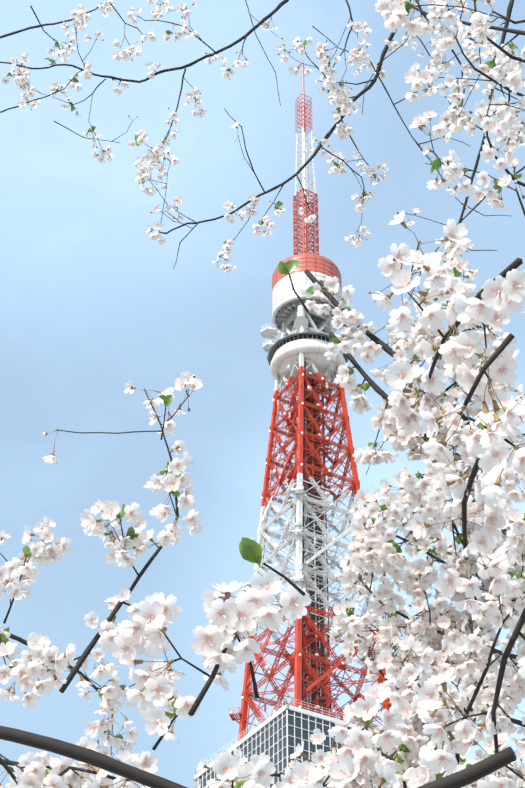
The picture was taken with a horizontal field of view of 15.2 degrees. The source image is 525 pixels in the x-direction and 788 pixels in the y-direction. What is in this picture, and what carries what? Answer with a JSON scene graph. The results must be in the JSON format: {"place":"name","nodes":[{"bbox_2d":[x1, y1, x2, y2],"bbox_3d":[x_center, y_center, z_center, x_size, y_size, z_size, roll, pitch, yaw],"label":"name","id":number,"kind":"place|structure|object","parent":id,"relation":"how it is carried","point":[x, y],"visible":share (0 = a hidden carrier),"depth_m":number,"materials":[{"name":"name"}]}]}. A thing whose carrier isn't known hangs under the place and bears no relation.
{"place":"outdoors","nodes":[
{"label":"outdoors","id":0,"kind":"place"},
{"bbox_2d":[0,0,524,787],"bbox_3d":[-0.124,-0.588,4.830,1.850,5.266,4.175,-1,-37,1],"label":"branches","id":1,"kind":"object","parent":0,"point":[484,768],"visible":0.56,"depth_m":3.40,"materials":[{"name":"brown wood"}]},
{"bbox_2d":[0,0,524,787],"bbox_3d":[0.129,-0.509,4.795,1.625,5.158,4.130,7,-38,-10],"label":"cherry flower calyx","id":2,"kind":"object","parent":1,"relation":"attached to","point":[462,476],"visible":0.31,"depth_m":3.47,"materials":[{"name":"plant"}]},
{"bbox_2d":[0,0,524,787],"bbox_3d":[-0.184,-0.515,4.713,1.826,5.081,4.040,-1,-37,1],"label":"cherry blossoms","id":3,"kind":"object","parent":2,"relation":"attached to","point":[424,764],"visible":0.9,"depth_m":3.42,"materials":[{"name":"white plant"}]},
{"bbox_2d":[0,0,524,787],"bbox_3d":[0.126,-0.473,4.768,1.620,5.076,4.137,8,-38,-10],"label":"flower centers","id":4,"kind":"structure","parent":2,"relation":"attached to","point":[292,602],"depth_m":3.42,"materials":[{"name":"pink"}]},
{"bbox_2d":[0,0,524,787],"bbox_3d":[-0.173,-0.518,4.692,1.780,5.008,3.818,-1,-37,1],"label":"leaves","id":5,"kind":"object","parent":1,"relation":"attached to","point":[250,550],"visible":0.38,"depth_m":3.70,"materials":[{"name":"green plant"}]},
{"bbox_2d":[20,4,517,743],"bbox_3d":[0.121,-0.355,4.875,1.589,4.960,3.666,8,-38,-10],"label":"cherry flower buds","id":6,"kind":"object","parent":1,"relation":"attached to","point":[374,302],"visible":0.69,"depth_m":4.05,"materials":[{"name":"white"}]},
{"bbox_2d":[0,0,524,787],"label":"sky","id":7,"kind":"structure","parent":0,"point":[91,305],"materials":[{"name":"blue"}]},
{"bbox_2d":[193,697,381,787],"bbox_3d":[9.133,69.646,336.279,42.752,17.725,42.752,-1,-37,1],"label":"building","id":8,"kind":"structure","parent":0,"point":[278,736],"depth_m":324.78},
{"bbox_2d":[238,352,389,740],"bbox_3d":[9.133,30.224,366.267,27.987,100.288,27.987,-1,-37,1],"label":"lattice tower","id":9,"kind":"structure","parent":8,"relation":"on","point":[312,648],"depth_m":366.44,"materials":[{"name":"red metal"}]},
{"bbox_2d":[267,331,347,391],"bbox_3d":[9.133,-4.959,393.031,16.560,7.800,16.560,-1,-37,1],"label":"lower observation pod","id":10,"kind":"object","parent":9,"relation":"on","point":[283,353],"depth_m":389.40,"materials":[{"name":"white metal"}]},
{"bbox_2d":[261,298,353,351],"bbox_3d":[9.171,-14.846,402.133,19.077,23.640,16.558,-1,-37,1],"label":"support struts","id":11,"kind":"object","parent":10,"relation":"on","point":[299,315],"visible":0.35,"depth_m":399.29,"materials":[{"name":"white metal"}]},
{"bbox_2d":[272,253,341,323],"bbox_3d":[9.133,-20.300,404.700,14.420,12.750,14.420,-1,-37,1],"label":"tokyo tower drum","id":12,"kind":"object","parent":11,"relation":"on","point":[320,267],"visible":0.46,"depth_m":400.12,"materials":[{"name":"white metal"}]},
{"bbox_2d":[273,297,334,335],"bbox_3d":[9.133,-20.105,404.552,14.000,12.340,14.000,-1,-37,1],"label":"tokyo tower drum liner","id":13,"kind":"object","parent":12,"relation":"attached to","point":[281,307],"visible":0.15,"depth_m":404.64,"materials":[{"name":"grey metal"}]},
{"bbox_2d":[293,61,318,254],"bbox_3d":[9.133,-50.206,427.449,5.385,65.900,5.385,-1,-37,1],"label":"antenna mast","id":14,"kind":"object","parent":12,"relation":"on","point":[302,106],"visible":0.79,"depth_m":420.77,"materials":[{"name":"red metal"}]},
{"bbox_2d":[229,438,395,723],"bbox_3d":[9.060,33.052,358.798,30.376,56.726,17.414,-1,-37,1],"label":"tokyo tower platforms","id":15,"kind":"object","parent":9,"relation":"on","point":[296,532],"visible":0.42,"depth_m":355.62,"materials":[{"name":"paint"}]}
]}

